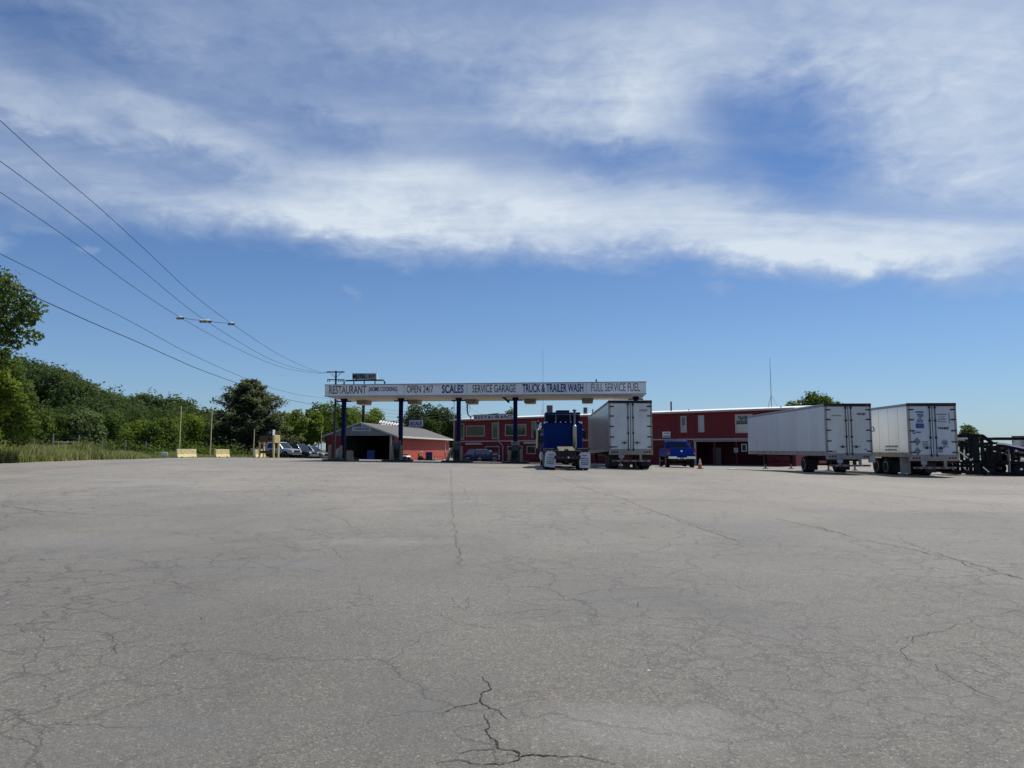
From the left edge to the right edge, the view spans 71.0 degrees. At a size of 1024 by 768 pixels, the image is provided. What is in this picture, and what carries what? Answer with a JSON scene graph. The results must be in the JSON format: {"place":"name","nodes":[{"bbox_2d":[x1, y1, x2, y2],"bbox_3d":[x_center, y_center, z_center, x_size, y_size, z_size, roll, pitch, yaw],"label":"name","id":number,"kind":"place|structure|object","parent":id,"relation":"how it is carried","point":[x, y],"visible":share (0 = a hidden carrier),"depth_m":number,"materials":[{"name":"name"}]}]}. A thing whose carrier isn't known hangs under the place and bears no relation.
{"place":"outdoors","nodes":[
{"label":"outdoors","id":0,"kind":"place"},
{"bbox_2d":[0,438,289,462],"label":"tall grass","id":1,"kind":"structure","parent":0,"point":[33,452],"depth_m":50.83,"materials":[{"name":"plant"}]},
{"bbox_2d":[0,457,1023,767],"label":"parking lot","id":2,"kind":"structure","parent":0,"point":[770,635],"depth_m":6.78,"materials":[{"name":"asphalt"}]},
{"bbox_2d":[174,449,196,457],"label":"concrete barrier","id":3,"kind":"object","parent":2,"relation":"on","point":[185,453],"visible":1,"depth_m":69.47,"materials":[{"name":"yellow concrete"}]},
{"bbox_2d":[213,449,229,457],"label":"concrete barrier","id":4,"kind":"object","parent":2,"relation":"on","point":[221,453],"visible":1,"depth_m":71.95,"materials":[{"name":"yellow concrete"}]},
{"bbox_2d":[252,450,265,457],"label":"concrete barrier","id":5,"kind":"object","parent":2,"relation":"on","point":[255,453],"visible":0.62,"depth_m":74.03,"materials":[{"name":"yellow concrete"}]},
{"bbox_2d":[258,430,279,457],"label":"timber kiosk","id":6,"kind":"object","parent":2,"relation":"on","point":[273,438],"visible":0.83,"depth_m":73.06,"materials":[{"name":"beige wood"}]},
{"bbox_2d":[298,446,327,458],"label":"parked suv","id":7,"kind":"object","parent":2,"relation":"on","point":[323,455],"visible":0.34,"depth_m":88.21,"materials":[{"name":"grey paint"}]},
{"bbox_2d":[328,445,331,458],"bbox_3d":[-13.979,5.302,55.046,0.246,1.280,0.252,-1,-5,6],"label":"guard post","id":8,"kind":"object","parent":2,"relation":"on","point":[329,450],"visible":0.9,"depth_m":54.96,"materials":[{"name":"beige paint"}]},
{"bbox_2d":[322,459,358,460],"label":"pump island","id":9,"kind":"structure","parent":2,"relation":"on","point":[338,459],"depth_m":54.01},
{"bbox_2d":[336,447,339,458],"bbox_3d":[-13.623,5.410,56.614,0.560,0.950,0.560,-1,-5,6],"label":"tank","id":10,"kind":"object","parent":9,"relation":"on","point":[338,453],"visible":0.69,"depth_m":56.36,"materials":[{"name":"metal"}]},
{"bbox_2d":[340,445,342,458],"bbox_3d":[-13.016,5.296,54.642,0.212,1.234,0.218,-1,-5,6],"label":"guard post","id":11,"kind":"object","parent":2,"relation":"on","point":[341,450],"visible":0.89,"depth_m":54.57,"materials":[{"name":"beige paint"}]},
{"bbox_2d":[346,451,353,460],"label":"concrete block","id":12,"kind":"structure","parent":2,"relation":"on","point":[349,456],"depth_m":54.01,"materials":[{"name":"grey concrete"}]},
{"bbox_2d":[367,451,375,459],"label":"storage cabinet","id":13,"kind":"object","parent":2,"relation":"on","point":[371,455],"visible":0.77,"depth_m":94.15,"materials":[{"name":"blue metal"}]},
{"bbox_2d":[381,459,412,461],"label":"pump island","id":14,"kind":"structure","parent":2,"relation":"on","point":[404,460],"depth_m":53.57,"materials":[{"name":"concrete"}]},
{"bbox_2d":[392,440,400,459],"bbox_3d":[-8.782,5.030,54.620,0.878,1.460,0.522,-1,-5,6],"label":"fuel pump","id":15,"kind":"object","parent":14,"relation":"on","point":[396,444],"visible":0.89,"depth_m":54.41,"materials":[{"name":"grey metal"}]},
{"bbox_2d":[394,449,398,457],"bbox_3d":[-8.806,5.264,54.371,0.440,0.650,0.013,-1,-5,6],"label":"door panel","id":16,"kind":"structure","parent":15,"relation":"in","point":[396,451],"depth_m":54.36,"materials":[{"name":"metal"}]},
{"bbox_2d":[403,454,410,458],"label":"quad bike","id":17,"kind":"object","parent":2,"relation":"on","point":[405,456],"visible":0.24,"depth_m":81.55,"materials":[{"name":"plastic"}]},
{"bbox_2d":[417,451,431,460],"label":"ride on mower","id":18,"kind":"object","parent":2,"relation":"on","point":[428,458],"visible":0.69,"depth_m":81.96,"materials":[{"name":"metal"}]},
{"bbox_2d":[441,460,472,462],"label":"pump island","id":19,"kind":"structure","parent":2,"relation":"on","point":[463,461],"depth_m":53.06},
{"bbox_2d":[451,441,460,460],"bbox_3d":[-4.161,5.038,54.128,0.878,1.460,0.522,-1,-5,6],"label":"fuel pump","id":20,"kind":"object","parent":19,"relation":"on","point":[456,446],"visible":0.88,"depth_m":53.91,"materials":[{"name":"grey metal"}]},
{"bbox_2d":[453,450,458,458],"bbox_3d":[-4.184,5.271,53.880,0.440,0.650,0.013,-1,-5,6],"label":"door panel","id":21,"kind":"structure","parent":20,"relation":"in","point":[455,452],"depth_m":53.87,"materials":[{"name":"metal"}]},
{"bbox_2d":[460,446,462,460],"bbox_3d":[-3.763,5.277,53.459,0.218,1.249,0.223,-1,-5,6],"label":"guard post","id":22,"kind":"object","parent":2,"relation":"on","point":[461,453],"visible":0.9,"depth_m":53.38,"materials":[{"name":"beige paint"}]},
{"bbox_2d":[463,449,499,461],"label":"parked wagon","id":23,"kind":"object","parent":2,"relation":"on","point":[481,455],"visible":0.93,"depth_m":83.13,"materials":[{"name":"blue metal"}]},
{"bbox_2d":[324,379,646,458],"bbox_3d":[-1.919,3.135,55.412,23.864,6.297,6.130,-1,-5,6],"label":"fuel canopy","id":24,"kind":"object","parent":2,"relation":"on","point":[476,393],"visible":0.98,"depth_m":53.31,"materials":[{"name":"metal"}]},
{"bbox_2d":[2,468,1021,763],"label":"pavement cracks","id":25,"kind":"object","parent":2,"relation":"on","point":[566,626],"visible":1,"depth_m":6.17,"materials":[{"name":"asphalt"}]},
{"bbox_2d":[501,461,528,463],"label":"pump island","id":26,"kind":"structure","parent":2,"relation":"on","point":[524,462],"depth_m":52.69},
{"bbox_2d":[509,442,520,460],"bbox_3d":[0.252,5.036,53.559,0.878,1.460,0.522,-1,-5,6],"label":"fuel pump","id":27,"kind":"object","parent":26,"relation":"on","point":[515,449],"visible":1,"depth_m":53.34,"materials":[{"name":"grey metal"}]},
{"bbox_2d":[512,451,517,458],"bbox_3d":[0.229,5.269,53.311,0.440,0.650,0.013,-1,-5,6],"label":"door panel","id":28,"kind":"structure","parent":27,"relation":"in","point":[514,453],"depth_m":53.31,"materials":[{"name":"metal"}]},
{"bbox_2d":[533,409,589,469],"bbox_3d":[3.020,3.344,43.435,3.320,3.486,8.841,0,-5,0],"label":"semi truck","id":29,"kind":"object","parent":2,"relation":"on","point":[560,435],"visible":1,"depth_m":42.33,"materials":[{"name":"metal"}]},
{"bbox_2d":[588,400,652,468],"bbox_3d":[7.432,3.930,51.624,2.652,4.190,16.280,0,-6,2],"label":"box trailer","id":30,"kind":"object","parent":2,"relation":"on","point":[618,430],"visible":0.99,"depth_m":43.76,"materials":[{"name":"metal"}]},
{"bbox_2d":[621,462,630,467],"bbox_3d":[7.370,5.222,46.217,0.560,0.372,0.360,2,-5,-17],"label":"mud flap","id":31,"kind":"object","parent":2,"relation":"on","point":[626,465],"visible":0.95,"depth_m":46.07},
{"bbox_2d":[632,462,638,468],"bbox_3d":[7.898,5.139,45.722,0.540,0.492,0.340,2,-5,-17],"label":"mud flap","id":32,"kind":"object","parent":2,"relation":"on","point":[635,465],"visible":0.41,"depth_m":45.55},
{"bbox_2d":[658,441,695,467],"bbox_3d":[12.361,5.293,54.058,2.400,2.032,5.970,0,-5,5],"label":"pickup truck","id":33,"kind":"object","parent":2,"relation":"on","point":[683,452],"visible":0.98,"depth_m":52.00,"materials":[{"name":"blue paint"}]},
{"bbox_2d":[697,458,703,468],"bbox_3d":[12.844,5.432,49.009,0.400,0.720,0.400,0,-5,0],"label":"traffic cone","id":34,"kind":"object","parent":2,"relation":"on","point":[699,466],"visible":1,"depth_m":48.91,"materials":[{"name":"orange plastic"}]},
{"bbox_2d":[747,403,874,471],"bbox_3d":[19.929,3.901,49.508,2.676,4.120,16.330,0,-5,2],"label":"box trailer","id":35,"kind":"object","parent":2,"relation":"on","point":[837,437],"visible":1,"depth_m":43.80,"materials":[{"name":"metal"}]},
{"bbox_2d":[826,403,958,474],"bbox_3d":[24.032,3.859,48.176,2.652,4.140,16.280,0,-5,3],"label":"box trailer","id":36,"kind":"object","parent":2,"relation":"on","point":[916,438],"visible":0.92,"depth_m":40.37,"materials":[{"name":"metal"}]},
{"bbox_2d":[936,434,1023,475],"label":"car carrier","id":37,"kind":"object","parent":2,"relation":"on","point":[990,462],"visible":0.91,"depth_m":42.60,"materials":[{"name":"metal"}]},
{"bbox_2d":[1011,436,1023,459],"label":"box trailer","id":38,"kind":"object","parent":2,"relation":"on","point":[1018,442],"visible":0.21,"depth_m":110.05,"materials":[{"name":"metal"}]},
{"bbox_2d":[0,0,1023,449],"label":"sky","id":39,"kind":"structure","parent":0,"point":[696,201],"materials":[{"name":"blue"}]},
{"bbox_2d":[41,399,1023,458],"bbox_3d":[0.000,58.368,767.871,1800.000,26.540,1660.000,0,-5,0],"label":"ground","id":40,"kind":"structure","parent":0,"point":[43,406],"depth_m":184.96,"materials":[{"name":"asphalt"}]},
{"bbox_2d":[0,368,31,438],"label":"young tree","id":41,"kind":"object","parent":40,"relation":"on","point":[7,401],"visible":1,"depth_m":40.56,"materials":[{"name":"green plant"}]},
{"bbox_2d":[2,420,39,443],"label":"field shrub","id":42,"kind":"object","parent":40,"relation":"on","point":[32,438],"visible":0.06,"depth_m":65.28,"materials":[{"name":"green plant"}]},
{"bbox_2d":[0,346,43,446],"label":"broadleaf tree","id":43,"kind":"object","parent":40,"relation":"on","point":[12,423],"visible":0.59,"depth_m":43.19,"materials":[{"name":"green plant"}]},
{"bbox_2d":[0,265,48,360],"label":"broadleaf tree","id":44,"kind":"object","parent":40,"relation":"on","point":[7,328],"visible":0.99,"depth_m":36.30,"materials":[{"name":"green plant"}]},
{"bbox_2d":[30,407,72,446],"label":"young tree","id":45,"kind":"object","parent":40,"relation":"on","point":[47,425],"visible":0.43,"depth_m":71.66,"materials":[{"name":"green plant"}]},
{"bbox_2d":[44,401,90,445],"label":"young tree","id":46,"kind":"object","parent":40,"relation":"on","point":[66,408],"visible":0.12,"depth_m":83.34,"materials":[{"name":"green plant"}]},
{"bbox_2d":[64,406,107,446],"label":"young tree","id":47,"kind":"object","parent":40,"relation":"on","point":[80,424],"visible":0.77,"depth_m":73.18,"materials":[{"name":"green plant"}]},
{"bbox_2d":[25,434,146,452],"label":"wire fence","id":48,"kind":"object","parent":40,"relation":"on","point":[87,439],"visible":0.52,"depth_m":65.06,"materials":[{"name":"metal"}]},
{"bbox_2d":[90,411,136,449],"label":"field shrub","id":49,"kind":"object","parent":40,"relation":"on","point":[115,431],"visible":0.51,"depth_m":81.27,"materials":[{"name":"green plant"}]},
{"bbox_2d":[99,403,152,424],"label":"field shrub","id":50,"kind":"object","parent":40,"relation":"on","point":[140,414],"visible":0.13,"depth_m":103.45,"materials":[{"name":"green plant"}]},
{"bbox_2d":[120,416,149,450],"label":"field shrub","id":51,"kind":"object","parent":40,"relation":"on","point":[138,428],"visible":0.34,"depth_m":87.00,"materials":[{"name":"green plant"}]},
{"bbox_2d":[37,435,276,457],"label":"undergrowth","id":52,"kind":"object","parent":40,"relation":"on","point":[200,450],"visible":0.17,"depth_m":76.56,"materials":[{"name":"green plant"}]},
{"bbox_2d":[138,416,185,450],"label":"field shrub","id":53,"kind":"object","parent":40,"relation":"on","point":[156,432],"visible":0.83,"depth_m":85.18,"materials":[{"name":"green plant"}]},
{"bbox_2d":[141,404,187,451],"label":"young tree","id":54,"kind":"object","parent":40,"relation":"on","point":[159,412],"visible":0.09,"depth_m":111.17,"materials":[{"name":"green plant"}]},
{"bbox_2d":[179,406,181,448],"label":"marker pole","id":55,"kind":"object","parent":40,"relation":"on","point":[180,427],"visible":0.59,"depth_m":70.85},
{"bbox_2d":[165,411,213,450],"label":"field shrub","id":56,"kind":"object","parent":40,"relation":"on","point":[195,426],"visible":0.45,"depth_m":91.39,"materials":[{"name":"green plant"}]},
{"bbox_2d":[4,352,375,447],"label":"wood","id":57,"kind":"object","parent":40,"relation":"on","point":[54,385],"depth_m":168.70,"materials":[{"name":"plant"}]},
{"bbox_2d":[184,413,216,444],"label":"field shrub","id":58,"kind":"object","parent":40,"relation":"on","point":[209,426],"visible":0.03,"depth_m":99.16,"materials":[{"name":"green plant"}]},
{"bbox_2d":[209,408,212,456],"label":"marker pole","id":59,"kind":"object","parent":40,"relation":"on","point":[211,433],"visible":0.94,"depth_m":72.82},
{"bbox_2d":[198,378,305,454],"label":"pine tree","id":60,"kind":"object","parent":40,"relation":"on","point":[236,425],"visible":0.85,"depth_m":95.85,"materials":[{"name":"green plant"}]},
{"bbox_2d":[249,442,301,457],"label":"pickup truck","id":61,"kind":"object","parent":40,"relation":"on","point":[286,449],"visible":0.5,"depth_m":81.83,"materials":[{"name":"silver metal"}]},
{"bbox_2d":[278,412,299,442],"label":"broadleaf tree","id":62,"kind":"object","parent":40,"relation":"on","point":[289,423],"visible":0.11,"depth_m":123.75,"materials":[{"name":"green plant"}]},
{"bbox_2d":[275,444,318,457],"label":"parked suv","id":63,"kind":"object","parent":40,"relation":"on","point":[305,449],"visible":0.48,"depth_m":85.22,"materials":[{"name":"blue paint"}]},
{"bbox_2d":[287,409,327,445],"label":"broadleaf tree","id":64,"kind":"object","parent":40,"relation":"on","point":[315,425],"visible":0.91,"depth_m":120.96,"materials":[{"name":"green plant"}]},
{"bbox_2d":[302,400,355,451],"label":"broadleaf tree","id":65,"kind":"object","parent":40,"relation":"on","point":[326,412],"visible":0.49,"depth_m":126.86,"materials":[{"name":"green plant"}]},
{"bbox_2d":[327,371,344,458],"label":"utility pole","id":66,"kind":"object","parent":40,"relation":"on","point":[334,433],"visible":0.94,"depth_m":90.94,"materials":[{"name":"brown wood"}]},
{"bbox_2d":[0,192,327,373],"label":"power line","id":67,"kind":"object","parent":66,"relation":"attached to","point":[121,278],"visible":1,"depth_m":36.04,"materials":[{"name":"black metal"}]},
{"bbox_2d":[1,254,328,398],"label":"power line","id":68,"kind":"object","parent":66,"relation":"attached to","point":[137,325],"visible":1,"depth_m":36.89,"materials":[{"name":"black metal"}]},
{"bbox_2d":[0,282,333,406],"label":"power line","id":69,"kind":"object","parent":66,"relation":"attached to","point":[132,339],"visible":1,"depth_m":35.45,"materials":[{"name":"black metal"}]},
{"bbox_2d":[0,161,333,372],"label":"power line","id":70,"kind":"object","parent":66,"relation":"attached to","point":[126,257],"visible":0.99,"depth_m":34.52,"materials":[{"name":"black metal"}]},
{"bbox_2d":[0,120,340,372],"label":"power line","id":71,"kind":"object","parent":66,"relation":"attached to","point":[130,236],"visible":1,"depth_m":33.61,"materials":[{"name":"black metal"}]},
{"bbox_2d":[176,316,234,324],"bbox_3d":[-19.776,-4.124,46.683,0.738,0.578,4.675,-2,-6,22],"label":"line spacer","id":72,"kind":"object","parent":71,"relation":"attached to","point":[204,320],"visible":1,"depth_m":46.41,"materials":[{"name":"white metal"}]},
{"bbox_2d":[328,407,361,426],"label":"broadleaf tree","id":73,"kind":"object","parent":40,"relation":"on","point":[358,416],"visible":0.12,"depth_m":133.88,"materials":[{"name":"green plant"}]},
{"bbox_2d":[343,373,384,422],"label":"motel sign","id":74,"kind":"object","parent":40,"relation":"on","point":[364,377],"visible":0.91,"depth_m":125.29,"materials":[{"name":"metal"}]},
{"bbox_2d":[365,406,384,423],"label":"broadleaf tree","id":75,"kind":"object","parent":40,"relation":"on","point":[371,419],"visible":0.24,"depth_m":139.21,"materials":[{"name":"green plant"}]},
{"bbox_2d":[322,422,452,459],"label":"garage","id":76,"kind":"structure","parent":40,"relation":"on","point":[362,438],"depth_m":103.76,"materials":[{"name":"red metal"}]},
{"bbox_2d":[377,419,397,425],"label":"lattice panel","id":77,"kind":"object","parent":40,"relation":"on","point":[385,422],"visible":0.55,"depth_m":127.85,"materials":[{"name":"white paint"}]},
{"bbox_2d":[390,445,393,459],"bbox_3d":[-9.038,5.272,54.121,0.339,1.277,0.269,-1,-5,6],"label":"guard post","id":78,"kind":"object","parent":40,"relation":"on","point":[392,452],"visible":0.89,"depth_m":54.04,"materials":[{"name":"beige paint"}]},
{"bbox_2d":[400,445,402,459],"bbox_3d":[-8.361,5.274,54.251,0.274,1.308,0.232,-1,-5,6],"label":"guard post","id":79,"kind":"object","parent":40,"relation":"on","point":[401,452],"visible":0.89,"depth_m":54.18,"materials":[{"name":"beige paint"}]},
{"bbox_2d":[393,416,414,426],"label":"broadleaf tree","id":80,"kind":"object","parent":40,"relation":"on","point":[405,425],"visible":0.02,"depth_m":155.18,"materials":[{"name":"green plant"}]},
{"bbox_2d":[409,419,422,427],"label":"scale sign","id":81,"kind":"object","parent":40,"relation":"on","point":[415,423],"visible":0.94,"depth_m":131.80,"materials":[{"name":"metal"}]},
{"bbox_2d":[403,401,442,433],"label":"broadleaf tree","id":82,"kind":"object","parent":40,"relation":"on","point":[432,425],"visible":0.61,"depth_m":149.27,"materials":[{"name":"green plant"}]},
{"bbox_2d":[428,403,455,443],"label":"broadleaf tree","id":83,"kind":"object","parent":40,"relation":"on","point":[448,426],"visible":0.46,"depth_m":151.58,"materials":[{"name":"green plant"}]},
{"bbox_2d":[446,447,452,460],"bbox_3d":[-4.698,5.348,53.653,0.645,1.206,0.240,-1,-5,6],"label":"guard post","id":84,"kind":"object","parent":40,"relation":"on","point":[449,454],"visible":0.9,"depth_m":53.56,"materials":[{"name":"beige paint"}]},
{"bbox_2d":[507,450,510,461],"bbox_3d":[-0.201,5.395,52.970,0.313,1.022,0.242,-1,-5,6],"label":"guard post","id":85,"kind":"object","parent":40,"relation":"on","point":[509,456],"visible":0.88,"depth_m":52.89,"materials":[{"name":"beige paint"}]},
{"bbox_2d":[520,449,522,461],"bbox_3d":[0.695,5.340,52.880,0.263,1.128,0.232,-1,-5,6],"label":"guard post","id":86,"kind":"object","parent":40,"relation":"on","point":[521,455],"visible":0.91,"depth_m":52.79,"materials":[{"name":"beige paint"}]},
{"bbox_2d":[449,405,825,465],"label":"restaurant building","id":87,"kind":"structure","parent":40,"relation":"on","point":[715,436],"depth_m":80.28,"materials":[{"name":"red"}]},
{"bbox_2d":[461,423,464,439],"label":"window","id":88,"kind":"structure","parent":87,"relation":"in","point":[462,425],"depth_m":99.82,"materials":[{"name":"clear glass"}]},
{"bbox_2d":[466,425,484,436],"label":"window","id":89,"kind":"structure","parent":87,"relation":"in","point":[476,430],"depth_m":98.33,"materials":[{"name":"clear glass"}]},
{"bbox_2d":[466,404,498,418],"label":"service mast","id":90,"kind":"object","parent":87,"relation":"attached to","point":[469,411],"visible":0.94,"depth_m":100.25,"materials":[{"name":"metal"}]},
{"bbox_2d":[485,446,499,453],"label":"window","id":91,"kind":"structure","parent":87,"relation":"in","point":[493,449],"depth_m":96.18,"materials":[{"name":"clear glass"}]},
{"bbox_2d":[473,413,512,420],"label":"roof sign","id":92,"kind":"object","parent":87,"relation":"on","point":[507,415],"visible":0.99,"depth_m":96.11,"materials":[{"name":"metal"}]},
{"bbox_2d":[492,422,497,438],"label":"window","id":93,"kind":"structure","parent":87,"relation":"in","point":[494,424],"depth_m":96.19,"materials":[{"name":"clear glass"}]},
{"bbox_2d":[507,446,522,453],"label":"window","id":94,"kind":"structure","parent":87,"relation":"in","point":[508,447],"depth_m":94.53,"materials":[{"name":"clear glass"}]},
{"bbox_2d":[505,424,526,435],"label":"window","id":95,"kind":"structure","parent":87,"relation":"in","point":[521,428],"depth_m":93.76,"materials":[{"name":"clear glass"}]},
{"bbox_2d":[527,446,535,453],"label":"window","id":96,"kind":"structure","parent":87,"relation":"in","point":[530,449],"depth_m":92.31,"materials":[{"name":"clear glass"}]},
{"bbox_2d":[532,421,536,437],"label":"window","id":97,"kind":"structure","parent":87,"relation":"in","point":[534,425],"depth_m":92.16,"materials":[{"name":"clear glass"}]},
{"bbox_2d":[547,405,552,411],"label":"air conditioner","id":98,"kind":"object","parent":87,"relation":"on","point":[549,408],"visible":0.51,"depth_m":95.33,"materials":[{"name":"metal"}]},
{"bbox_2d":[583,407,587,413],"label":"air conditioner","id":99,"kind":"object","parent":87,"relation":"on","point":[585,410],"visible":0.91,"depth_m":91.41,"materials":[{"name":"metal"}]},
{"bbox_2d":[680,416,686,432],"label":"window","id":100,"kind":"structure","parent":87,"relation":"in","point":[683,419],"depth_m":79.32,"materials":[{"name":"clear glass"}]},
{"bbox_2d":[698,415,704,431],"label":"window","id":101,"kind":"structure","parent":87,"relation":"in","point":[700,417],"depth_m":78.09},
{"bbox_2d":[713,448,720,464],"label":"door","id":102,"kind":"structure","parent":87,"relation":"in","point":[718,450],"depth_m":80.29,"materials":[{"name":"metal"}]},
{"bbox_2d":[735,414,752,432],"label":"window","id":103,"kind":"structure","parent":87,"relation":"in","point":[741,423],"depth_m":75.26,"materials":[{"name":"glass"}]},
{"bbox_2d":[741,444,746,451],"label":"window","id":104,"kind":"structure","parent":87,"relation":"in","point":[743,446],"depth_m":75.04,"materials":[{"name":"glass"}]},
{"bbox_2d":[768,371,777,406],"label":"antenna","id":105,"kind":"object","parent":87,"relation":"on","point":[771,397],"visible":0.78,"depth_m":77.66,"materials":[{"name":"metal"}]},
{"bbox_2d":[785,391,839,405],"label":"broadleaf tree","id":106,"kind":"object","parent":40,"relation":"on","point":[813,399],"visible":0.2,"depth_m":118.04,"materials":[{"name":"green plant"}]},
{"bbox_2d":[958,423,979,449],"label":"broadleaf tree","id":107,"kind":"object","parent":40,"relation":"on","point":[968,429],"visible":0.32,"depth_m":94.05,"materials":[{"name":"green plant"}]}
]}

